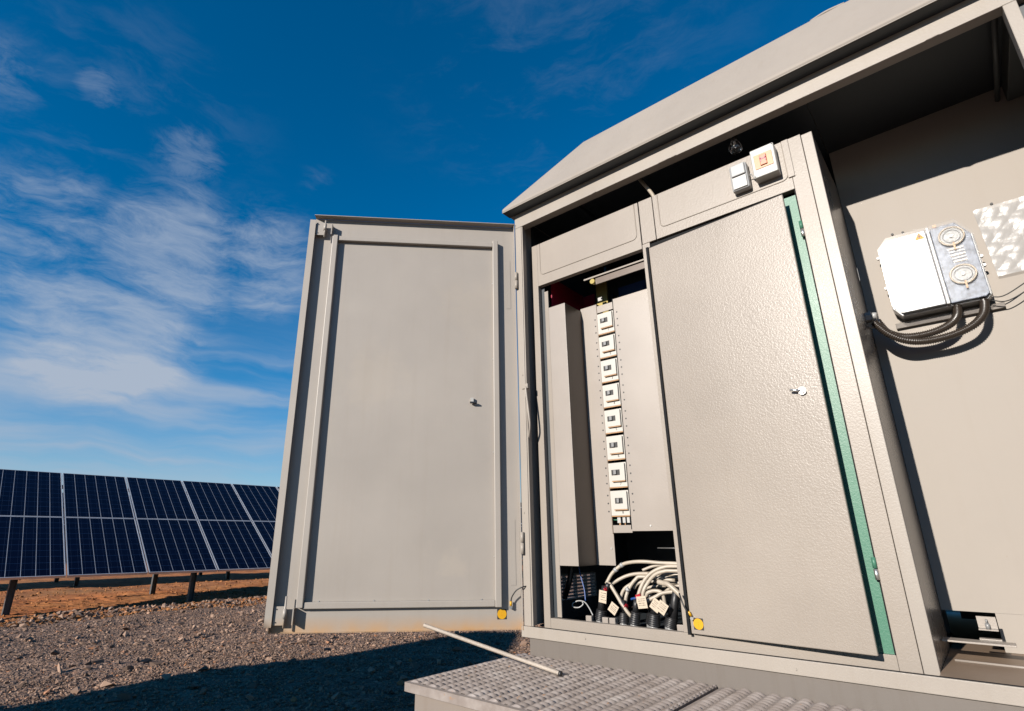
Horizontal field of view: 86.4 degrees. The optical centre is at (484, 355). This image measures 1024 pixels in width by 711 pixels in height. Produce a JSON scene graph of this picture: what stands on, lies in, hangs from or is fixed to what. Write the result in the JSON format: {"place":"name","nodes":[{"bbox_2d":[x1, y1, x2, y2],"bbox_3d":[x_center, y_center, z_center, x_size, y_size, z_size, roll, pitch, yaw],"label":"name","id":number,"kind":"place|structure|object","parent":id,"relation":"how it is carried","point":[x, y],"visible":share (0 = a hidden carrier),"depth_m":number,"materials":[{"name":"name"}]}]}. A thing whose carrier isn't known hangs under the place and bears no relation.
{"place":"outdoors","nodes":[
{"label":"outdoors","id":0,"kind":"place"},
{"bbox_2d":[0,595,542,710],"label":"gravel","id":1,"kind":"structure","parent":0,"point":[124,695],"depth_m":4.12,"materials":[{"name":"grey gravel"}]},
{"bbox_2d":[0,0,848,495],"label":"sky","id":2,"kind":"structure","parent":0,"point":[166,166],"materials":[{"name":"blue"}]},
{"bbox_2d":[0,560,959,710],"bbox_3d":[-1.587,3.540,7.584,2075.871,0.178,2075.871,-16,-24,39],"label":"ground","id":3,"kind":"structure","parent":0,"point":[91,584],"depth_m":4.78,"materials":[{"name":"grey gravel"}]},
{"bbox_2d":[0,577,268,627],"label":"soil clods","id":4,"kind":"object","parent":3,"relation":"on","point":[193,607],"visible":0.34,"depth_m":8.42,"materials":[{"name":"brown soil"}]},
{"bbox_2d":[54,492,229,585],"bbox_3d":[-5.722,5.889,17.232,26.279,2.445,3.993,17,-25,-42],"label":"support frame","id":5,"kind":"object","parent":3,"relation":"on","point":[77,579],"depth_m":13.22,"materials":[{"name":"metal"}]},
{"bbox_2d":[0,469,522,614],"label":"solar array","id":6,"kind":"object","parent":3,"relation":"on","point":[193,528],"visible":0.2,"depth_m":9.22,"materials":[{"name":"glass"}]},
{"bbox_2d":[404,653,864,710],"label":"platform","id":7,"kind":"structure","parent":3,"relation":"on","point":[577,686],"depth_m":1.87,"materials":[{"name":"paint"}]},
{"bbox_2d":[423,623,562,676],"bbox_3d":[0.011,1.212,2.258,0.685,0.134,0.020,-12,-22,32],"label":"threaded rod","id":8,"kind":"object","parent":7,"relation":"on","point":[503,653],"visible":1,"depth_m":2.23,"materials":[{"name":"metal"}]},
{"bbox_2d":[263,0,1023,710],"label":"substation cabin","id":9,"kind":"object","parent":3,"relation":"on","point":[825,482],"visible":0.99,"depth_m":2.38,"materials":[{"name":"metal"}]},
{"bbox_2d":[263,215,525,633],"bbox_3d":[-0.386,0.239,2.808,1.194,2.143,0.058,1,-19,-4],"label":"outer door","id":10,"kind":"structure","parent":9,"relation":"in","point":[399,505],"depth_m":2.76,"materials":[{"name":"paint"}]},
{"bbox_2d":[562,566,573,599],"bbox_3d":[0.415,1.110,2.722,0.046,0.213,0.117,8,-20,-22],"label":"black hose","id":11,"kind":"object","parent":9,"relation":"on","point":[566,591],"visible":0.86,"depth_m":2.68,"materials":[{"name":"rubber"}]},
{"bbox_2d":[578,566,585,600],"bbox_3d":[0.475,1.091,2.632,0.010,0.171,0.051,7,-20,-21],"label":"blue wire","id":12,"kind":"object","parent":9,"relation":"hanging from","point":[582,583],"visible":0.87,"depth_m":2.63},
{"bbox_2d":[572,600,592,615],"bbox_3d":[0.467,1.186,2.560,0.031,0.058,0.127,17,-25,-41],"label":"grey wire","id":13,"kind":"object","parent":9,"relation":"on","point":[582,605],"visible":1,"depth_m":2.57,"materials":[{"name":"plastic"}]},
{"bbox_2d":[586,615,593,621],"bbox_3d":[0.477,1.206,2.466,0.030,0.050,0.025,-16,-24,39],"label":"saddle clamp","id":14,"kind":"object","parent":9,"relation":"on","point":[589,617],"visible":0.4,"depth_m":2.46,"materials":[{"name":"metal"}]},
{"bbox_2d":[594,608,606,621],"bbox_3d":[0.532,1.176,2.491,0.059,0.126,0.056,-16,-24,39],"label":"cable boot","id":15,"kind":"object","parent":9,"relation":"on","point":[600,614],"visible":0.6,"depth_m":2.47,"materials":[{"name":"grey plastic"}]},
{"bbox_2d":[598,585,604,610],"bbox_3d":[0.543,1.119,2.500,0.056,0.119,0.034,-16,-24,39],"label":"cable sleeve","id":16,"kind":"object","parent":15,"relation":"attached to","point":[601,605],"visible":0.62,"depth_m":2.48,"materials":[{"name":"black rubber"}]},
{"bbox_2d":[599,590,606,603],"bbox_3d":[0.536,1.093,2.465,0.045,0.057,0.002,-16,-24,39],"label":"card tag","id":17,"kind":"object","parent":15,"relation":"attached to","point":[602,596],"visible":1,"depth_m":2.46,"materials":[{"name":"white paper"}]},
{"bbox_2d":[597,310,614,335],"bbox_3d":[0.652,-0.174,2.915,0.098,0.120,0.053,-16,-24,39],"label":"circuit breaker","id":18,"kind":"object","parent":9,"relation":"attached to","point":[605,321],"visible":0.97,"depth_m":2.90,"materials":[{"name":"plastic"}]},
{"bbox_2d":[602,617,609,622],"bbox_3d":[0.540,1.188,2.413,0.030,0.050,0.025,-16,-24,39],"label":"saddle clamp","id":19,"kind":"object","parent":9,"relation":"on","point":[605,619],"visible":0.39,"depth_m":2.41,"materials":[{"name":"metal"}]},
{"bbox_2d":[599,334,616,358],"bbox_3d":[0.652,-0.048,2.872,0.098,0.120,0.053,-16,-24,39],"label":"circuit breaker","id":20,"kind":"object","parent":9,"relation":"attached to","point":[607,346],"visible":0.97,"depth_m":2.86,"materials":[{"name":"plastic"}]},
{"bbox_2d":[600,358,618,383],"bbox_3d":[0.652,0.079,2.829,0.098,0.120,0.053,-16,-24,39],"label":"circuit breaker","id":21,"kind":"object","parent":9,"relation":"attached to","point":[609,370],"visible":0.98,"depth_m":2.82,"materials":[{"name":"plastic"}]},
{"bbox_2d":[602,383,620,408],"bbox_3d":[0.652,0.205,2.787,0.098,0.120,0.053,-16,-24,39],"label":"circuit breaker","id":22,"kind":"object","parent":9,"relation":"attached to","point":[611,395],"visible":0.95,"depth_m":2.77,"materials":[{"name":"plastic"}]},
{"bbox_2d":[609,617,616,623],"bbox_3d":[0.566,1.180,2.391,0.030,0.050,0.025,-16,-24,39],"label":"saddle clamp","id":23,"kind":"object","parent":9,"relation":"on","point":[612,620],"visible":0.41,"depth_m":2.39,"materials":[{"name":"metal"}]},
{"bbox_2d":[608,602,618,615],"bbox_3d":[0.571,1.120,2.410,0.057,0.057,0.002,-16,-24,39],"label":"card tag","id":24,"kind":"object","parent":23,"relation":"on","point":[613,608],"visible":1,"depth_m":2.41,"materials":[{"name":"white paper"}]},
{"bbox_2d":[604,408,622,433],"bbox_3d":[0.653,0.332,2.744,0.098,0.120,0.053,-16,-24,39],"label":"circuit breaker","id":25,"kind":"object","parent":9,"relation":"attached to","point":[613,420],"visible":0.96,"depth_m":2.73,"materials":[{"name":"plastic"}]},
{"bbox_2d":[606,435,624,460],"bbox_3d":[0.653,0.458,2.701,0.098,0.120,0.053,-16,-24,39],"label":"circuit breaker","id":26,"kind":"object","parent":9,"relation":"attached to","point":[615,448],"visible":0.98,"depth_m":2.69,"materials":[{"name":"plastic"}]},
{"bbox_2d":[608,462,627,487],"bbox_3d":[0.653,0.585,2.659,0.098,0.120,0.053,-16,-24,39],"label":"circuit breaker","id":27,"kind":"object","parent":9,"relation":"attached to","point":[617,475],"visible":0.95,"depth_m":2.65,"materials":[{"name":"plastic"}]},
{"bbox_2d":[608,582,630,616],"bbox_3d":[0.615,1.101,2.442,0.129,0.153,0.034,-13,-22,33],"label":"power cable","id":28,"kind":"object","parent":9,"relation":"attached to","point":[626,610],"visible":0.79,"depth_m":2.44,"materials":[{"name":"white plastic"}]},
{"bbox_2d":[604,582,610,589],"bbox_3d":[0.566,1.059,2.499,0.034,0.036,0.027,-16,-24,39],"label":"end cap","id":29,"kind":"object","parent":28,"relation":"attached to","point":[607,585],"visible":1,"depth_m":2.49,"materials":[{"name":"black rubber"}]},
{"bbox_2d":[610,490,629,516],"bbox_3d":[0.653,0.711,2.616,0.098,0.120,0.053,-16,-24,39],"label":"circuit breaker","id":30,"kind":"object","parent":9,"relation":"attached to","point":[620,503],"visible":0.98,"depth_m":2.60,"materials":[{"name":"plastic"}]},
{"bbox_2d":[618,600,628,624],"bbox_3d":[0.617,1.153,2.419,0.050,0.122,0.050,-16,-24,39],"label":"cable boot","id":31,"kind":"object","parent":9,"relation":"on","point":[623,617],"visible":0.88,"depth_m":2.40,"materials":[{"name":"grey plastic"}]},
{"bbox_2d":[629,599,640,625],"bbox_3d":[0.656,1.134,2.375,0.053,0.131,0.048,-16,-24,39],"label":"cable boot","id":32,"kind":"object","parent":9,"relation":"on","point":[635,615],"visible":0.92,"depth_m":2.36,"materials":[{"name":"grey plastic"}]},
{"bbox_2d":[605,560,676,583],"bbox_3d":[0.771,0.958,2.391,0.514,0.111,0.033,-12,-22,32],"label":"power cable","id":33,"kind":"object","parent":9,"relation":"attached to","point":[612,573],"visible":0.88,"depth_m":2.44,"materials":[{"name":"white plastic"}]},
{"bbox_2d":[611,572,677,584],"bbox_3d":[0.771,1.008,2.439,0.433,0.071,0.039,-10,-21,26],"label":"power cable","id":34,"kind":"object","parent":9,"relation":"attached to","point":[617,580],"visible":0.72,"depth_m":2.49,"materials":[{"name":"white plastic"}]},
{"bbox_2d":[638,178,654,196],"bbox_3d":[0.830,-0.821,2.773,0.026,0.282,0.107,10,-21,-29],"label":"cable conduit","id":35,"kind":"object","parent":9,"relation":"attached to","point":[645,186],"visible":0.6,"depth_m":2.77,"materials":[{"name":"white plastic"}]},
{"bbox_2d":[645,602,650,626],"bbox_3d":[0.730,1.143,2.388,0.051,0.120,0.048,-16,-24,39],"label":"cable boot","id":36,"kind":"object","parent":9,"relation":"on","point":[647,616],"visible":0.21,"depth_m":2.38,"materials":[{"name":"grey plastic"}]},
{"bbox_2d":[619,575,677,599],"bbox_3d":[0.742,1.049,2.436,0.290,0.126,0.023,-10,-21,26],"label":"power cable","id":37,"kind":"object","parent":9,"relation":"attached to","point":[623,590],"visible":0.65,"depth_m":2.47,"materials":[{"name":"white plastic"}]},
{"bbox_2d":[642,564,662,570],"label":"power cable","id":38,"kind":"object","parent":9,"relation":"attached to","point":[649,567],"visible":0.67,"depth_m":2.42,"materials":[{"name":"white plastic"}]},
{"bbox_2d":[647,601,660,628],"bbox_3d":[0.724,1.120,2.331,0.060,0.128,0.058,-16,-24,39],"label":"cable boot","id":39,"kind":"object","parent":9,"relation":"on","point":[653,619],"visible":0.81,"depth_m":2.31,"materials":[{"name":"grey plastic"}]},
{"bbox_2d":[636,596,647,608],"bbox_3d":[0.676,1.058,2.333,0.050,0.054,0.002,-16,-24,39],"label":"card tag","id":40,"kind":"object","parent":39,"relation":"hanging from","point":[641,602],"visible":1,"depth_m":2.33,"materials":[{"name":"white paper"}]},
{"bbox_2d":[649,597,658,612],"bbox_3d":[0.724,1.054,2.296,0.061,0.062,0.002,-16,-24,39],"label":"card tag","id":41,"kind":"object","parent":39,"relation":"attached to","point":[654,603],"visible":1,"depth_m":2.30,"materials":[{"name":"white paper"}]},
{"bbox_2d":[646,590,671,603],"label":"power cable","id":42,"kind":"object","parent":39,"relation":"attached to","point":[656,596],"visible":0.6,"depth_m":2.33,"materials":[{"name":"white plastic"}]},
{"bbox_2d":[656,600,668,615],"bbox_3d":[0.741,1.051,2.269,0.061,0.062,0.002,-16,-24,39],"label":"card tag","id":43,"kind":"object","parent":39,"relation":"attached to","point":[662,607],"visible":1,"depth_m":2.27,"materials":[{"name":"white paper"}]},
{"bbox_2d":[632,580,678,589],"bbox_3d":[0.805,1.017,2.408,0.305,0.046,0.020,-11,-22,29],"label":"power cable","id":44,"kind":"object","parent":9,"relation":"attached to","point":[635,585],"visible":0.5,"depth_m":2.45,"materials":[{"name":"white plastic"}]},
{"bbox_2d":[645,589,666,603],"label":"power cable","id":45,"kind":"object","parent":9,"relation":"attached to","point":[648,592],"visible":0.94,"depth_m":2.35,"materials":[{"name":"white plastic"}]},
{"bbox_2d":[636,564,676,601],"bbox_3d":[0.820,0.980,2.322,0.358,0.164,0.027,-11,-22,30],"label":"power cable","id":46,"kind":"object","parent":9,"relation":"attached to","point":[647,576],"visible":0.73,"depth_m":2.38,"materials":[{"name":"white plastic"}]},
{"bbox_2d":[646,584,666,589],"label":"power cable","id":47,"kind":"object","parent":9,"relation":"attached to","point":[652,586],"visible":0.2,"depth_m":2.44,"materials":[{"name":"white plastic"}]},
{"bbox_2d":[641,569,677,595],"bbox_3d":[0.824,0.984,2.307,0.334,0.146,0.023,-12,-22,31],"label":"power cable","id":48,"kind":"object","parent":9,"relation":"attached to","point":[650,579],"visible":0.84,"depth_m":2.37,"materials":[{"name":"white plastic"}]},
{"bbox_2d":[657,579,679,597],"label":"power cable","id":49,"kind":"object","parent":9,"relation":"attached to","point":[673,588],"visible":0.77,"depth_m":2.31,"materials":[{"name":"white plastic"}]},
{"bbox_2d":[663,604,677,629],"bbox_3d":[0.784,1.111,2.291,0.062,0.122,0.058,-16,-24,39],"label":"cable boot","id":50,"kind":"object","parent":9,"relation":"on","point":[669,623],"visible":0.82,"depth_m":2.27,"materials":[{"name":"grey plastic"}]},
{"bbox_2d":[670,586,678,622],"bbox_3d":[0.802,1.048,2.296,0.057,0.141,0.034,-16,-24,39],"label":"cable sleeve","id":51,"kind":"object","parent":50,"relation":"attached to","point":[674,604],"visible":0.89,"depth_m":2.28,"materials":[{"name":"black rubber"}]},
{"bbox_2d":[677,624,683,630],"bbox_3d":[0.796,1.115,2.197,0.030,0.050,0.025,-16,-24,39],"label":"saddle clamp","id":52,"kind":"object","parent":9,"relation":"on","point":[680,627],"visible":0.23,"depth_m":2.20,"materials":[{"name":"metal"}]},
{"bbox_2d":[728,135,742,154],"bbox_3d":[1.142,-0.985,2.488,0.057,0.147,0.057,-16,-24,39],"label":"light bulb","id":53,"kind":"object","parent":9,"relation":"hanging from","point":[735,147],"visible":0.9,"depth_m":2.46,"materials":[{"name":"clear glass"}]},
{"bbox_2d":[729,162,753,194],"bbox_3d":[1.131,-0.782,2.380,0.097,0.130,0.044,-16,-24,39],"label":"light switch","id":54,"kind":"object","parent":9,"relation":"attached to","point":[740,178],"visible":0.91,"depth_m":2.37,"materials":[{"name":"grey plastic"}]},
{"bbox_2d":[646,193,878,655],"bbox_3d":[0.985,0.205,2.151,0.046,1.678,0.633,17,-25,-41],"label":"inner door","id":55,"kind":"structure","parent":9,"relation":"in","point":[768,553],"depth_m":2.09,"materials":[{"name":"paint"}]},
{"bbox_2d":[750,143,780,183],"bbox_3d":[1.196,-0.821,2.320,0.094,0.140,0.062,-16,-24,39],"label":"breaker enclosure","id":56,"kind":"object","parent":9,"relation":"attached to","point":[765,163],"visible":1,"depth_m":2.30,"materials":[{"name":"white plastic"}]},
{"bbox_2d":[753,149,773,169],"bbox_3d":[1.179,-0.829,2.301,0.071,0.070,0.009,-16,-24,39],"label":"window","id":57,"kind":"structure","parent":56,"relation":"in","point":[764,159],"depth_m":2.30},
{"bbox_2d":[865,312,876,321],"bbox_3d":[1.626,-0.165,2.284,0.041,0.036,0.040,-16,-24,39],"label":"cable gland","id":58,"kind":"object","parent":9,"relation":"attached to","point":[869,316],"visible":1,"depth_m":2.28,"materials":[{"name":"grey plastic"}]},
{"bbox_2d":[868,319,879,328],"bbox_3d":[1.653,-0.135,2.306,0.040,0.033,0.038,-16,-24,39],"label":"cable gland","id":59,"kind":"object","parent":9,"relation":"attached to","point":[869,324],"visible":0.36,"depth_m":2.30,"materials":[{"name":"grey plastic"}]},
{"bbox_2d":[877,223,992,320],"bbox_3d":[1.851,-0.359,2.256,0.332,0.362,0.110,-16,-24,39],"label":"meter box","id":60,"kind":"object","parent":9,"relation":"attached to","point":[934,270],"visible":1,"depth_m":2.22,"materials":[{"name":"grey plastic"}]},
{"bbox_2d":[877,304,962,337],"bbox_3d":[1.768,-0.128,2.210,0.295,0.130,0.064,-12,-22,32],"label":"corrugated hose","id":61,"kind":"object","parent":60,"relation":"attached to","point":[954,319],"visible":0.68,"depth_m":2.15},
{"bbox_2d":[871,297,989,344],"bbox_3d":[1.782,-0.128,2.170,0.387,0.160,0.062,-10,-21,28],"label":"corrugated hose","id":62,"kind":"object","parent":60,"relation":"attached to","point":[982,314],"visible":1,"depth_m":2.13,"materials":[{"name":"grey plastic"}]},
{"bbox_2d":[991,283,1023,297],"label":"wire","id":63,"kind":"object","parent":60,"relation":"attached to","point":[1009,292],"visible":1,"depth_m":2.08,"materials":[{"name":"black rubber"}]},
{"bbox_2d":[991,292,1023,301],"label":"wire","id":64,"kind":"object","parent":60,"relation":"attached to","point":[1009,299],"visible":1,"depth_m":2.07,"materials":[{"name":"black rubber"}]},
{"bbox_2d":[895,302,1005,329],"bbox_3d":[1.889,-0.159,2.217,0.345,0.023,0.017,-16,-24,39],"label":"mounting rail","id":65,"kind":"object","parent":9,"relation":"attached to","point":[947,316],"visible":0.91,"depth_m":2.23,"materials":[{"name":"metal"}]},
{"bbox_3d":[0.632,1.127,2.435,0.030,0.031,0.028,-16,-24,39],"label":"end cap","id":66,"kind":"object","parent":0,"visible":0},
{"bbox_2d":[624,575,675,603],"bbox_3d":[0.733,1.046,2.417,0.236,0.130,0.029,-10,-21,27],"label":"power cable","id":67,"kind":"object","parent":66,"relation":"on","point":[634,580],"visible":0.86,"depth_m":2.44,"materials":[{"name":"white plastic"}]}
]}

